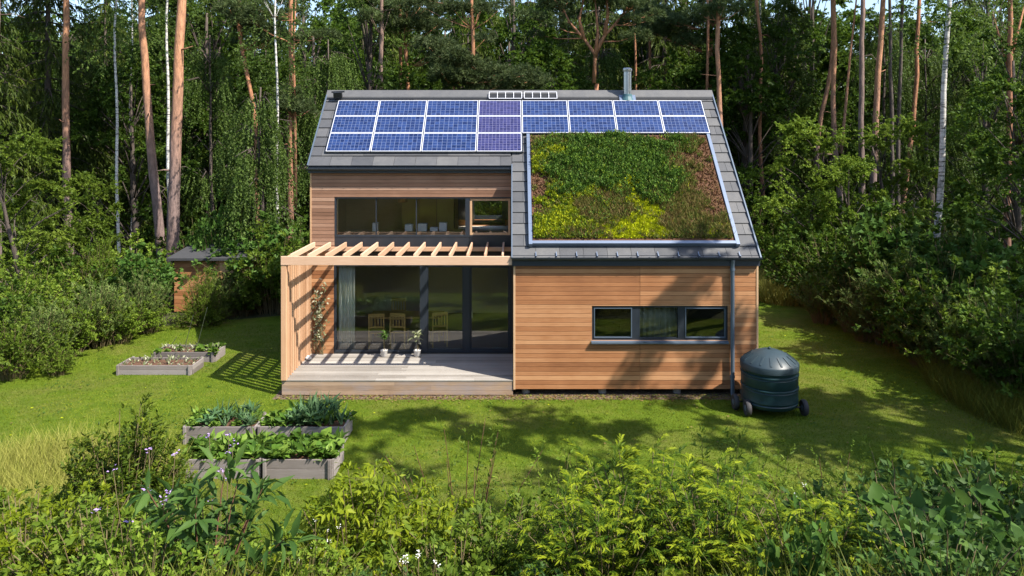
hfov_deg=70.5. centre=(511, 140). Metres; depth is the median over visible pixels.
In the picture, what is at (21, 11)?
spruce tree
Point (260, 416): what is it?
kale plant
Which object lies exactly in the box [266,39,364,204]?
weeping birch
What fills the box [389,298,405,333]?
dining chair
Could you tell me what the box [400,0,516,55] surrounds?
pine tree
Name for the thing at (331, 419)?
plant
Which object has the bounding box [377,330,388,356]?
potted plant
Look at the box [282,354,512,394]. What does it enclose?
timber deck
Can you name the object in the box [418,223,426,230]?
storage box
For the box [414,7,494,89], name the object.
broadleaf tree
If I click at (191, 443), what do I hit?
squash plant
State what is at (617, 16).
pine tree
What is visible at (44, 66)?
spruce tree
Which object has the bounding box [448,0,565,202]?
broadleaf tree
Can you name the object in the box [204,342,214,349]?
seedling
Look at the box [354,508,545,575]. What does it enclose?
weeds
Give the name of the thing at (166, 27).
birch tree
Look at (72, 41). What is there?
weeping birch
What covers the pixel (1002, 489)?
shrub
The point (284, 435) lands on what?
squash plant
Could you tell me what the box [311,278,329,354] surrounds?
climbing plant
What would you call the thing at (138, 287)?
bush
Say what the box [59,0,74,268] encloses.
pine tree
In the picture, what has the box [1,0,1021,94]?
sky
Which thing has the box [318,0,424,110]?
broadleaf tree
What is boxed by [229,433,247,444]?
squash plant
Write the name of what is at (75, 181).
broadleaf tree
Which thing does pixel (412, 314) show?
dining table
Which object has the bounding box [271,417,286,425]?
lettuce plant
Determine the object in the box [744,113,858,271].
broadleaf tree
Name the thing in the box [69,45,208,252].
broadleaf tree
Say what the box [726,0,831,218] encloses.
broadleaf tree
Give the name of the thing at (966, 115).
broadleaf tree
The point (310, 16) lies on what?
broadleaf tree
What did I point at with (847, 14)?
broadleaf tree
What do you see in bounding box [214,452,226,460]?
squash plant
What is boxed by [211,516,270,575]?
weeds
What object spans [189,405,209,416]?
kale plant
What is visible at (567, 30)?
birch tree
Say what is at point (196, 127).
broadleaf tree
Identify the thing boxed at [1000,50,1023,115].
broadleaf tree
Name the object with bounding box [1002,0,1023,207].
spruce tree
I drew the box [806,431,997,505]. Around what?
shrub
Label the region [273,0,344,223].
birch tree
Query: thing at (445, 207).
door
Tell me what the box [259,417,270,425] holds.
lettuce plant
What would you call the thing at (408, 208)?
door
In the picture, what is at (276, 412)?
lettuce plant
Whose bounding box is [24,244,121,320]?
bush
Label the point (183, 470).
shrub
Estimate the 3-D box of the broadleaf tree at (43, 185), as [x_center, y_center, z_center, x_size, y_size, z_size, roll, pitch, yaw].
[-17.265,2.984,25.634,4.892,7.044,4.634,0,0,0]
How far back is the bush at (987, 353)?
18.05 m
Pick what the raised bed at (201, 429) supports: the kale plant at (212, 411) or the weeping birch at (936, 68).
the kale plant at (212, 411)
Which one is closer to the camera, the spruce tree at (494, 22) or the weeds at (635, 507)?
the weeds at (635, 507)
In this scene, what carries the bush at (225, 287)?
on the ground at (252, 314)
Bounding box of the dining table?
[370,311,443,341]
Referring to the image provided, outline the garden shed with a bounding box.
[166,242,269,311]
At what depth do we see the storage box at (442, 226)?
21.10 m
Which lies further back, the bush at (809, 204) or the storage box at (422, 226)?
the bush at (809, 204)
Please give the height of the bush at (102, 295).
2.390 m
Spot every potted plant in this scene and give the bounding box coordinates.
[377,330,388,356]
[409,329,423,356]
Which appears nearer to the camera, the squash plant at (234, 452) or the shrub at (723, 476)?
the shrub at (723, 476)
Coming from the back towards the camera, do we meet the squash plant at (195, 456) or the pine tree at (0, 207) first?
the pine tree at (0, 207)
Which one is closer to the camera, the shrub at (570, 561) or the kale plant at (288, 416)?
the shrub at (570, 561)
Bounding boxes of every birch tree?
[59,0,173,265]
[76,0,175,249]
[111,0,221,194]
[140,1,216,231]
[172,0,256,227]
[211,0,336,234]
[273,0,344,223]
[327,0,414,89]
[359,4,416,76]
[516,0,575,88]
[524,1,595,72]
[567,1,614,43]
[643,0,738,151]
[720,0,802,187]
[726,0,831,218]
[871,0,1023,246]
[936,25,1023,240]
[942,0,1023,206]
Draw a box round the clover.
[1,322,1004,524]
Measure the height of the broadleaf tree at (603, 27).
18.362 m
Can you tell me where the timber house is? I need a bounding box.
[306,68,762,394]
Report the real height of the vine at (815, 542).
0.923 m
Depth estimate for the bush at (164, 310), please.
24.03 m
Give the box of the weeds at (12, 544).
[0,479,143,575]
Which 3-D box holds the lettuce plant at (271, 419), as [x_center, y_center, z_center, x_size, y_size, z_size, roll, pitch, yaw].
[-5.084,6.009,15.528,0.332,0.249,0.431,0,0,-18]
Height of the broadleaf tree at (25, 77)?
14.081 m
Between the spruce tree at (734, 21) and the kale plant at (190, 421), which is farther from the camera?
the spruce tree at (734, 21)
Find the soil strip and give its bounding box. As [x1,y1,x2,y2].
[272,389,740,399]
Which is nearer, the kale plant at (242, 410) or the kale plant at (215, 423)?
the kale plant at (215, 423)
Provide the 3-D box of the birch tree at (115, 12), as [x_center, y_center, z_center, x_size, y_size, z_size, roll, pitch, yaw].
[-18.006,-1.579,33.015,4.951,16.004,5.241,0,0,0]
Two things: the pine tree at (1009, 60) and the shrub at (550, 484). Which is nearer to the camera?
the shrub at (550, 484)
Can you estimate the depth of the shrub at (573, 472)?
8.21 m
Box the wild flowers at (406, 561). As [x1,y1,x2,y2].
[399,550,440,575]
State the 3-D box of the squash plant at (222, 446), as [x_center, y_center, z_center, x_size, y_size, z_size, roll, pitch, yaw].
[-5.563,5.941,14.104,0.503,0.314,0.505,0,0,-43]
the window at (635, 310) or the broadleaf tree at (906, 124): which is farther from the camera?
the broadleaf tree at (906, 124)
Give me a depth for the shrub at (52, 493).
10.04 m
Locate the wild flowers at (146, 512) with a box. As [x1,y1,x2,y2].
[91,447,179,575]
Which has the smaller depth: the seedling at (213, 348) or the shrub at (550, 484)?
the shrub at (550, 484)
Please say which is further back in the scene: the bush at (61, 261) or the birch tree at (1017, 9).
the birch tree at (1017, 9)
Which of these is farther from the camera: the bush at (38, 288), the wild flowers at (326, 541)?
the bush at (38, 288)
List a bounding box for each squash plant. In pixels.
[177,446,197,458]
[186,434,207,451]
[190,436,213,452]
[192,449,202,458]
[197,428,224,442]
[197,445,216,462]
[207,444,223,454]
[212,440,236,453]
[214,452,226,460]
[221,432,245,450]
[226,447,236,459]
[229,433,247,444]
[230,442,242,457]
[234,447,253,459]
[241,440,265,459]
[245,428,271,442]
[245,430,276,447]
[262,442,283,460]
[265,435,284,447]
[270,431,286,439]
[274,444,289,459]
[283,438,293,453]
[284,427,304,445]
[285,441,304,457]
[287,437,303,449]
[293,429,314,444]
[293,437,320,456]
[302,438,322,454]
[303,431,327,440]
[306,440,327,460]
[310,427,332,443]
[320,440,339,458]
[323,438,345,457]
[326,426,351,439]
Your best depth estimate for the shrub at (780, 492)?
8.33 m
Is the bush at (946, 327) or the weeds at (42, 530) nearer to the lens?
the weeds at (42, 530)
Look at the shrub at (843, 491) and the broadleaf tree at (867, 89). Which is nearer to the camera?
the shrub at (843, 491)
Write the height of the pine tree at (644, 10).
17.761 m
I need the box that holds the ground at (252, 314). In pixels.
[3,166,1023,370]
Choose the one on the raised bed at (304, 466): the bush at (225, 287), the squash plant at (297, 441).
the squash plant at (297, 441)
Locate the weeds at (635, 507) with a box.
[582,490,706,552]
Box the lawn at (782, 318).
[0,300,1023,564]
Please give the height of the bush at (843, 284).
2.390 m
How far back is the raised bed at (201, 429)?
15.34 m
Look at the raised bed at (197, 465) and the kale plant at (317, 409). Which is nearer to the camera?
the raised bed at (197, 465)
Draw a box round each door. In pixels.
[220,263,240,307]
[334,265,511,351]
[402,199,418,228]
[420,199,435,228]
[437,199,453,228]
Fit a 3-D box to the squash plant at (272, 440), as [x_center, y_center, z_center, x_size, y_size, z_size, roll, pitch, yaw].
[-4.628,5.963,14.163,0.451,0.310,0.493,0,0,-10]
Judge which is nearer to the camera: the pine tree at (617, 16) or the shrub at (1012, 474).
the shrub at (1012, 474)
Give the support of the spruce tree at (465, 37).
on the ground at (252, 314)
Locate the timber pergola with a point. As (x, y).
(295, 308)
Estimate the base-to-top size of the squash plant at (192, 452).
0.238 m
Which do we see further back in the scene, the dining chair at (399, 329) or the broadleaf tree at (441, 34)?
the broadleaf tree at (441, 34)
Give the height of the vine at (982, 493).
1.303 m
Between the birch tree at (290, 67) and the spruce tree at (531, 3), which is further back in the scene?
the spruce tree at (531, 3)
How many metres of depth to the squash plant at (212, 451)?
13.86 m
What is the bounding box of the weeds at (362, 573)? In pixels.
[347,566,412,575]
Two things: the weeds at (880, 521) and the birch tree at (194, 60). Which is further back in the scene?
the birch tree at (194, 60)
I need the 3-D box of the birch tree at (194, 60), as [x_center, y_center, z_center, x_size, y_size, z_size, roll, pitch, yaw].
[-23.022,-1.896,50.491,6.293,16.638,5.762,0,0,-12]
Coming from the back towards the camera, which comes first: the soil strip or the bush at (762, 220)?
the bush at (762, 220)
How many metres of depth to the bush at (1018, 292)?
21.76 m
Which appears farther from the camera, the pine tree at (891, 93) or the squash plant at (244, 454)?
the pine tree at (891, 93)
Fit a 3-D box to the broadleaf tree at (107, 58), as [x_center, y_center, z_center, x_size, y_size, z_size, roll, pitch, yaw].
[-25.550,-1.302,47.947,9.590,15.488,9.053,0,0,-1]
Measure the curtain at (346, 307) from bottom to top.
2.540 m
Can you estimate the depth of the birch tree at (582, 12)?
67.06 m
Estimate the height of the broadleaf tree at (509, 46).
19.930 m
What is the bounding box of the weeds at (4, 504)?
[0,479,79,575]
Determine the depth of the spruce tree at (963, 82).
49.11 m
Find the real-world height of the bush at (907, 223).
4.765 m
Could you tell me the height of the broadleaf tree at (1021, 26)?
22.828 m
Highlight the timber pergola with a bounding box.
[281,242,511,380]
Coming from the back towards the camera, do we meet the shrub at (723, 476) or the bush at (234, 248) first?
the bush at (234, 248)
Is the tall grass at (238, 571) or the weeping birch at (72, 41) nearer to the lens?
the tall grass at (238, 571)
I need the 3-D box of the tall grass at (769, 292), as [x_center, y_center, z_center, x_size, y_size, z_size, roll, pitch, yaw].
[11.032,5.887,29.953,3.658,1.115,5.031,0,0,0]
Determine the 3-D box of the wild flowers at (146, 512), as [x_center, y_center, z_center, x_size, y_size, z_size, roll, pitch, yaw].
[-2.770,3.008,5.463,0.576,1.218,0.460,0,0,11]
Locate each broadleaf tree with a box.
[0,6,61,244]
[0,19,58,212]
[0,126,101,296]
[15,9,78,129]
[31,168,126,276]
[40,46,134,229]
[44,6,199,207]
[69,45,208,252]
[72,45,166,240]
[91,6,136,30]
[100,81,221,227]
[133,0,296,222]
[207,45,336,241]
[212,27,312,223]
[216,24,298,221]
[232,0,375,208]
[257,43,318,164]
[287,0,358,164]
[295,25,363,83]
[297,49,402,161]
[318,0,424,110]
[363,55,442,89]
[384,46,449,89]
[402,3,475,51]
[409,0,509,82]
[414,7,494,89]
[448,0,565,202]
[482,31,604,212]
[483,0,553,65]
[498,37,564,212]
[549,30,605,82]
[557,2,645,87]
[573,0,637,67]
[591,4,703,89]
[617,0,706,89]
[631,47,723,125]
[681,1,817,217]
[714,47,814,173]
[715,41,805,223]
[743,0,872,153]
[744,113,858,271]
[747,0,875,215]
[749,14,840,200]
[757,1,870,180]
[786,78,883,222]
[801,152,892,276]
[811,6,872,92]
[817,4,916,208]
[818,35,914,195]
[839,2,961,213]
[840,0,1006,237]
[843,111,966,251]
[881,35,960,207]
[917,60,1020,186]
[924,0,1023,207]
[932,27,1023,297]
[941,73,1023,301]
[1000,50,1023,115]
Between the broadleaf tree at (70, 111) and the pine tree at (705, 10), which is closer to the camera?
the pine tree at (705, 10)
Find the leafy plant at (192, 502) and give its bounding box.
[118,440,325,575]
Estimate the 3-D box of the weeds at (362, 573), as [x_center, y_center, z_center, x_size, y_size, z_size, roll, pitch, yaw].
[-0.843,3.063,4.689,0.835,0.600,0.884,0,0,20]
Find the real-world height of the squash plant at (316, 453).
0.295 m
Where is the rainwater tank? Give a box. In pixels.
[731,347,808,415]
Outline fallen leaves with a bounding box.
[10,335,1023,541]
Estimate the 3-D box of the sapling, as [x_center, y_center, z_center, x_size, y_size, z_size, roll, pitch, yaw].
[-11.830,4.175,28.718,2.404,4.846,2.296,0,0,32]
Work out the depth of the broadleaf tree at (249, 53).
56.81 m
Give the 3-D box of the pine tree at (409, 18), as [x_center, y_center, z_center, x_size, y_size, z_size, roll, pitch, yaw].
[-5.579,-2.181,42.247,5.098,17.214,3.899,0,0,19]
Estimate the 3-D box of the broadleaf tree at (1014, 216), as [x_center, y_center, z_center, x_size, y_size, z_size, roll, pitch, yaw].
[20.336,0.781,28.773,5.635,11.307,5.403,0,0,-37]
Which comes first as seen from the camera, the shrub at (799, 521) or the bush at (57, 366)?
the shrub at (799, 521)
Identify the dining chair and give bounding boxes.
[368,313,385,348]
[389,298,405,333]
[389,313,408,348]
[430,312,447,347]
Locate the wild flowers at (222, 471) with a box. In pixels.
[205,433,238,570]
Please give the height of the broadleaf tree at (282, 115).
11.948 m
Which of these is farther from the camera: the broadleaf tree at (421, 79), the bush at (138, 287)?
the broadleaf tree at (421, 79)
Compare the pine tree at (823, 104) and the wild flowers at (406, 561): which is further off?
the pine tree at (823, 104)
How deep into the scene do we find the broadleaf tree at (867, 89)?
57.63 m
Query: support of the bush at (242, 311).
on the ground at (252, 314)
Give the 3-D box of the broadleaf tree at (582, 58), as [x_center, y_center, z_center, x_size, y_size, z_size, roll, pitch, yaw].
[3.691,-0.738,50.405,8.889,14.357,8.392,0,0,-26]
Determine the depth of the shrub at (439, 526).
6.23 m
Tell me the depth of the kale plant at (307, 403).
16.00 m
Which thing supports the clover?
on the lawn at (782, 318)
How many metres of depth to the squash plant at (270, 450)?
13.84 m
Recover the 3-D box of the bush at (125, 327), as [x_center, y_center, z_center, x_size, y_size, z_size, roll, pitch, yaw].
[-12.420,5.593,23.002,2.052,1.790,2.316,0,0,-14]
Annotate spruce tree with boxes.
[0,0,64,288]
[0,0,135,285]
[0,3,92,232]
[52,0,181,265]
[112,0,222,250]
[144,0,281,224]
[301,0,425,231]
[444,0,510,214]
[449,17,501,214]
[484,0,545,214]
[549,12,592,89]
[562,0,634,89]
[627,0,700,89]
[720,1,750,101]
[722,0,794,206]
[753,0,835,226]
[907,0,1023,235]
[994,110,1023,244]
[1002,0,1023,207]
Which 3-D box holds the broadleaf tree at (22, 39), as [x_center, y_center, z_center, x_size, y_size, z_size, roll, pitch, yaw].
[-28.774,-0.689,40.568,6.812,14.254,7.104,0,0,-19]
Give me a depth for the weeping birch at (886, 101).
42.61 m
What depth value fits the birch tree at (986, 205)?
40.11 m
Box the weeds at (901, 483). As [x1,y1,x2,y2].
[767,452,1008,571]
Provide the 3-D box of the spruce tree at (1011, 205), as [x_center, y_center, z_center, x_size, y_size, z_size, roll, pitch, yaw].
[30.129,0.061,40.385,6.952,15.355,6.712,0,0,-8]
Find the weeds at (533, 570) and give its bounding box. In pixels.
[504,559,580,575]
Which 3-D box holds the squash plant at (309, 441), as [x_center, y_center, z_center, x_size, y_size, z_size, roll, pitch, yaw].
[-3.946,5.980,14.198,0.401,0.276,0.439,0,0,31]
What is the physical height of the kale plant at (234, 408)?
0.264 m
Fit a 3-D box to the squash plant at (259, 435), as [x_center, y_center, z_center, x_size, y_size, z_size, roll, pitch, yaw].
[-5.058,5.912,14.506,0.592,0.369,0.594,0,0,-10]
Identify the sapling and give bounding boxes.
[177,186,242,251]
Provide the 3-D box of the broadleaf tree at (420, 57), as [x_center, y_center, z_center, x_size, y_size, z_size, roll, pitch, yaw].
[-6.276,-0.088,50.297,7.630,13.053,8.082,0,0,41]
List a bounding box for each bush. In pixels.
[0,250,90,328]
[0,262,68,332]
[0,277,48,344]
[0,300,69,381]
[5,295,85,367]
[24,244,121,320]
[27,292,119,356]
[32,341,83,377]
[55,272,138,349]
[77,228,173,308]
[90,287,155,344]
[91,268,172,335]
[108,239,194,315]
[122,291,174,333]
[140,208,219,259]
[170,214,255,270]
[191,209,293,310]
[196,266,259,318]
[213,267,276,317]
[216,220,308,314]
[239,207,309,303]
[745,184,810,264]
[754,187,833,236]
[759,218,803,269]
[760,222,846,282]
[764,221,862,305]
[777,186,925,277]
[790,268,847,324]
[797,230,938,315]
[814,265,883,332]
[828,195,1022,288]
[831,198,957,293]
[836,300,879,341]
[837,258,918,347]
[851,245,967,351]
[851,248,1018,359]
[867,212,1023,322]
[877,260,1023,371]
[887,209,1023,323]
[887,306,939,368]
[892,285,1001,375]
[931,295,1023,394]
[935,286,1023,404]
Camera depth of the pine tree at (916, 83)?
40.71 m
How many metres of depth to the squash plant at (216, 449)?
14.02 m
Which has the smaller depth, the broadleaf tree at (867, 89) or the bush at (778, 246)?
the bush at (778, 246)
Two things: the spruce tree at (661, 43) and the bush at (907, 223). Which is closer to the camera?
the bush at (907, 223)
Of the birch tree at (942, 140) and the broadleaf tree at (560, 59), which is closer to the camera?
the birch tree at (942, 140)
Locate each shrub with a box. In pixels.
[15,387,217,568]
[32,480,73,546]
[150,458,219,543]
[236,457,442,575]
[318,487,505,575]
[361,402,550,540]
[403,487,587,575]
[473,441,602,548]
[483,466,694,575]
[499,433,746,575]
[550,437,593,516]
[557,447,841,575]
[625,424,783,572]
[679,480,907,575]
[697,441,814,544]
[749,440,902,527]
[785,491,948,575]
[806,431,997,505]
[842,456,1012,541]
[910,447,1023,570]
[913,433,1023,523]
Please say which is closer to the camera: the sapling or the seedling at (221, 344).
the seedling at (221, 344)
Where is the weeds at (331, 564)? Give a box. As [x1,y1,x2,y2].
[254,536,374,575]
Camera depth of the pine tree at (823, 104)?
40.05 m
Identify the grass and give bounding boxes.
[0,410,196,538]
[0,531,1023,575]
[758,266,811,306]
[908,344,1023,437]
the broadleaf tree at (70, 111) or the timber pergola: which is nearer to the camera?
the timber pergola
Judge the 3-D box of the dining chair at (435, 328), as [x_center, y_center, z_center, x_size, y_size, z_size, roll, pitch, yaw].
[-2.152,5.510,21.310,0.480,1.020,0.460,0,0,-14]
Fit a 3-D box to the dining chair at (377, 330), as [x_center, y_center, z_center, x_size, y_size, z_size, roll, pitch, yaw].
[-3.951,5.510,21.160,0.480,1.020,0.460,0,0,-7]
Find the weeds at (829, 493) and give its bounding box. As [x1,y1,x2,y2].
[760,482,929,573]
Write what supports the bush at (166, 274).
on the ground at (252, 314)
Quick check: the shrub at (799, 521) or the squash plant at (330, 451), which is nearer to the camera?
the shrub at (799, 521)
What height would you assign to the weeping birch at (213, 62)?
11.736 m
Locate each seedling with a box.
[153,348,162,352]
[195,346,205,351]
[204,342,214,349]
[206,345,219,354]
[215,342,225,347]
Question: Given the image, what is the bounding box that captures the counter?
[344,229,462,232]
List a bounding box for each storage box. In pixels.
[372,222,378,230]
[405,224,412,230]
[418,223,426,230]
[430,227,437,230]
[439,222,446,230]
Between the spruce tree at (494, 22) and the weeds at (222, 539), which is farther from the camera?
the spruce tree at (494, 22)
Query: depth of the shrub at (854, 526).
5.68 m
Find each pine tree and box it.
[0,0,23,281]
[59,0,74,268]
[138,0,164,256]
[157,0,192,292]
[210,0,307,224]
[230,0,342,253]
[352,0,414,89]
[378,0,454,89]
[379,7,433,89]
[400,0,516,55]
[407,30,555,89]
[514,0,666,89]
[609,0,671,89]
[623,0,677,86]
[638,0,742,87]
[681,0,756,124]
[706,0,708,89]
[747,0,770,224]
[804,0,832,216]
[829,0,856,213]
[858,0,870,217]
[869,0,885,216]
[888,0,898,205]
[894,0,903,223]
[900,0,929,218]
[992,0,1023,268]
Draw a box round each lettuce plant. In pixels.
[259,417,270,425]
[264,412,274,419]
[267,416,279,427]
[270,409,283,416]
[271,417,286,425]
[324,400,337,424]
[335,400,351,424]
[339,408,356,420]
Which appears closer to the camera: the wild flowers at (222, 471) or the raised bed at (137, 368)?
the wild flowers at (222, 471)
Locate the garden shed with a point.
(184, 257)
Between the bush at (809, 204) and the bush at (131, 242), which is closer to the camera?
the bush at (131, 242)
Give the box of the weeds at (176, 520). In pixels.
[30,483,254,575]
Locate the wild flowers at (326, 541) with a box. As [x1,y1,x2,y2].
[280,519,340,575]
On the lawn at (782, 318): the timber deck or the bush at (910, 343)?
the bush at (910, 343)
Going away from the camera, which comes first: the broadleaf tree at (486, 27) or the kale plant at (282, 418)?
the kale plant at (282, 418)
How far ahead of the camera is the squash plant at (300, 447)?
13.87 m
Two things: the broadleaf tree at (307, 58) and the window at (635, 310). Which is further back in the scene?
the broadleaf tree at (307, 58)
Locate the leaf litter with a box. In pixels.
[274,392,740,402]
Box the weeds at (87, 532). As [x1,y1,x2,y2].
[0,484,202,575]
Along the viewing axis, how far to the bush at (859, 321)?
23.05 m
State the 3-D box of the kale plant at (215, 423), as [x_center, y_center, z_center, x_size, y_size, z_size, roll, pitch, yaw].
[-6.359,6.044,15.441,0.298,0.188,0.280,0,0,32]
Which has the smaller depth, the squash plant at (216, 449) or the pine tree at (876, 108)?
the squash plant at (216, 449)
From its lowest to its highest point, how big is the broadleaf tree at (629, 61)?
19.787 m
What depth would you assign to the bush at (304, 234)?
28.18 m
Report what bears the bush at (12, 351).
on the lawn at (782, 318)
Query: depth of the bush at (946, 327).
19.27 m
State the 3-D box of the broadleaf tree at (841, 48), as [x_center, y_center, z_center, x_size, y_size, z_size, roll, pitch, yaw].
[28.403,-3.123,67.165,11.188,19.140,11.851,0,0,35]
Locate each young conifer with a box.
[74,233,122,309]
[170,265,237,327]
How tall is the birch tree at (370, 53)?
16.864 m
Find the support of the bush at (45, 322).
on the lawn at (782, 318)
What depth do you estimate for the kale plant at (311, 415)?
15.40 m
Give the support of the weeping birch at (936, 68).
on the ground at (252, 314)
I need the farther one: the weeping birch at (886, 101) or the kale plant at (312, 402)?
the weeping birch at (886, 101)
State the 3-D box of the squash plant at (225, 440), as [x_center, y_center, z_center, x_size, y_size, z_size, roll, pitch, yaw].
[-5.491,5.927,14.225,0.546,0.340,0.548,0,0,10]
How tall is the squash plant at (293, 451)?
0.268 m
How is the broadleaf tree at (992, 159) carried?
on the ground at (252, 314)
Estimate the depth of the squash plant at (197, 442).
14.11 m
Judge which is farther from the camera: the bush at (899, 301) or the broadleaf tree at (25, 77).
the broadleaf tree at (25, 77)
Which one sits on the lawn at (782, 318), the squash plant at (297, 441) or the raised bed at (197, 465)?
the raised bed at (197, 465)
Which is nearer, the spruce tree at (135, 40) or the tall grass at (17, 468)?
the tall grass at (17, 468)
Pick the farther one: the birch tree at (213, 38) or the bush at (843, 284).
the birch tree at (213, 38)
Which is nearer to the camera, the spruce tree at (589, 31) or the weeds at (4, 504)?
the weeds at (4, 504)
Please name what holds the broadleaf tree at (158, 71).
on the ground at (252, 314)
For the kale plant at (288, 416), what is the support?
on the raised bed at (315, 428)
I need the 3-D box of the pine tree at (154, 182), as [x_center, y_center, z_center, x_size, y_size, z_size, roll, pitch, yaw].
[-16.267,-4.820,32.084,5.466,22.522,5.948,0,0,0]
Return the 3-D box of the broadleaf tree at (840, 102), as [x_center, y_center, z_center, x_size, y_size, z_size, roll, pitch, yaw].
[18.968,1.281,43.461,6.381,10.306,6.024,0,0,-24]
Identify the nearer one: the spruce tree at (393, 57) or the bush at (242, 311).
the bush at (242, 311)
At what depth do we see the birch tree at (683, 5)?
50.10 m
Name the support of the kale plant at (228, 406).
on the raised bed at (201, 429)
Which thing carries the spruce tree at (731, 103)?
on the ground at (252, 314)
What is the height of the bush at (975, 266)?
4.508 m
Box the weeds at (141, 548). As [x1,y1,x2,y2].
[66,513,244,575]
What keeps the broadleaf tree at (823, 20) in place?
on the ground at (252, 314)
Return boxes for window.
[334,197,510,236]
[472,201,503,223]
[591,306,728,343]
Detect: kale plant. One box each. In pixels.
[183,417,197,425]
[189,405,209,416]
[189,422,199,429]
[193,413,207,422]
[195,413,216,426]
[201,406,225,419]
[208,420,221,426]
[213,410,227,421]
[215,413,229,425]
[217,397,237,412]
[218,407,235,420]
[224,405,241,417]
[229,419,242,425]
[230,399,252,415]
[233,409,247,421]
[240,398,261,414]
[241,413,258,425]
[252,413,262,422]
[253,409,264,417]
[274,412,293,426]
[284,407,308,425]
[285,398,304,410]
[290,407,308,425]
[291,401,316,424]
[294,405,325,424]
[296,391,316,410]
[298,395,325,411]
[299,391,322,408]
[303,396,333,423]
[312,409,333,426]
[319,392,343,414]
[320,401,339,421]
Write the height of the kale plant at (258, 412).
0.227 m
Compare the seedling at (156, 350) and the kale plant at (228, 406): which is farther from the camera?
the seedling at (156, 350)
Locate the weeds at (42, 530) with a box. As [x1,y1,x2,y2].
[0,484,152,575]
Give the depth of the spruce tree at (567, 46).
44.68 m
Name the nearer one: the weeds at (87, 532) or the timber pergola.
the weeds at (87, 532)
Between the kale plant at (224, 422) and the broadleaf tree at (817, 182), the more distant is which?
the broadleaf tree at (817, 182)
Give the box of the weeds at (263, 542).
[229,526,322,575]
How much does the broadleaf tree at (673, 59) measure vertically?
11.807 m
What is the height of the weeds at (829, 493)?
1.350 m
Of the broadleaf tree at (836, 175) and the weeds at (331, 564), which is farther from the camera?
the broadleaf tree at (836, 175)
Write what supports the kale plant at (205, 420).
on the raised bed at (201, 429)
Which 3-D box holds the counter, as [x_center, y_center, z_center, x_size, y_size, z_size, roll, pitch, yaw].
[-3.175,2.885,21.325,3.450,0.490,0.550,0,0,0]
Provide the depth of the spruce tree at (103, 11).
38.70 m
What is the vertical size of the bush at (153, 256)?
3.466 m
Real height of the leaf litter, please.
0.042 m
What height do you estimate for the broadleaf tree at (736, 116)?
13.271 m
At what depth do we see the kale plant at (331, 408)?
15.79 m
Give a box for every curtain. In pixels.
[339,266,354,348]
[640,308,676,336]
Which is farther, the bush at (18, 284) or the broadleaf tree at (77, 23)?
the broadleaf tree at (77, 23)
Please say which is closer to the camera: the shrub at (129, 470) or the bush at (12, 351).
the shrub at (129, 470)
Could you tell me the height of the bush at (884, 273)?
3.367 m
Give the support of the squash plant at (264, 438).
on the raised bed at (197, 465)
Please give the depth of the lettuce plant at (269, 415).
15.87 m
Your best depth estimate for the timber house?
20.40 m
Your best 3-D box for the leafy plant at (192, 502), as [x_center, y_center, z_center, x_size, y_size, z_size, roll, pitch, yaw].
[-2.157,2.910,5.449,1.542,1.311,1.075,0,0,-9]
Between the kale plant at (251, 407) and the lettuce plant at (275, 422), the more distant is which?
the kale plant at (251, 407)
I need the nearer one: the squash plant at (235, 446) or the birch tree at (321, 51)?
the squash plant at (235, 446)
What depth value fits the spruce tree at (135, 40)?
44.46 m
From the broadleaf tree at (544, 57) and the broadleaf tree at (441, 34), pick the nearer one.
the broadleaf tree at (544, 57)
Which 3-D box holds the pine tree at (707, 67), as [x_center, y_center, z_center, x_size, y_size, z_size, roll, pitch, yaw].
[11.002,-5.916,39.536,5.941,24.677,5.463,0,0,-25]
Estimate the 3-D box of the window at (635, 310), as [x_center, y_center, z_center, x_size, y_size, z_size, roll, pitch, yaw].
[3.710,4.619,18.230,3.440,0.933,0.240,0,0,0]
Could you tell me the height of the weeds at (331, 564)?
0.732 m
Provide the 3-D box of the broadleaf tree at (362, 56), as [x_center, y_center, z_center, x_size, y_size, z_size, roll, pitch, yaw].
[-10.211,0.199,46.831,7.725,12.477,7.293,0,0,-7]
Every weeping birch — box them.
[14,30,110,218]
[159,35,265,222]
[197,87,309,248]
[215,50,298,204]
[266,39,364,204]
[577,47,632,89]
[832,24,950,192]
[880,36,989,239]
[950,11,1023,197]
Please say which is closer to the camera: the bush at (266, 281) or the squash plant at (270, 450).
the squash plant at (270, 450)
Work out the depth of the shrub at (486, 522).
6.20 m
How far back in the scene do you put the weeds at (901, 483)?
6.80 m
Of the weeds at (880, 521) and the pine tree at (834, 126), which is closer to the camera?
the weeds at (880, 521)
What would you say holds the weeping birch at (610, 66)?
on the ground at (252, 314)
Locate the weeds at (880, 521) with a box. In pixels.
[827,493,1023,575]
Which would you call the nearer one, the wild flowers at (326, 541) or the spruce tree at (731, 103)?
the wild flowers at (326, 541)
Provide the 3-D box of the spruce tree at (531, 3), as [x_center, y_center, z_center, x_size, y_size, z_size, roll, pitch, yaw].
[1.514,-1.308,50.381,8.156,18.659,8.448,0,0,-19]
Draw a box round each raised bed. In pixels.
[116,356,203,374]
[153,344,224,362]
[183,412,266,444]
[183,442,266,478]
[257,412,351,441]
[262,444,343,479]
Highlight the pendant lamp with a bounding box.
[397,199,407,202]
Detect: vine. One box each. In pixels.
[756,494,841,575]
[858,476,1023,575]
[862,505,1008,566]

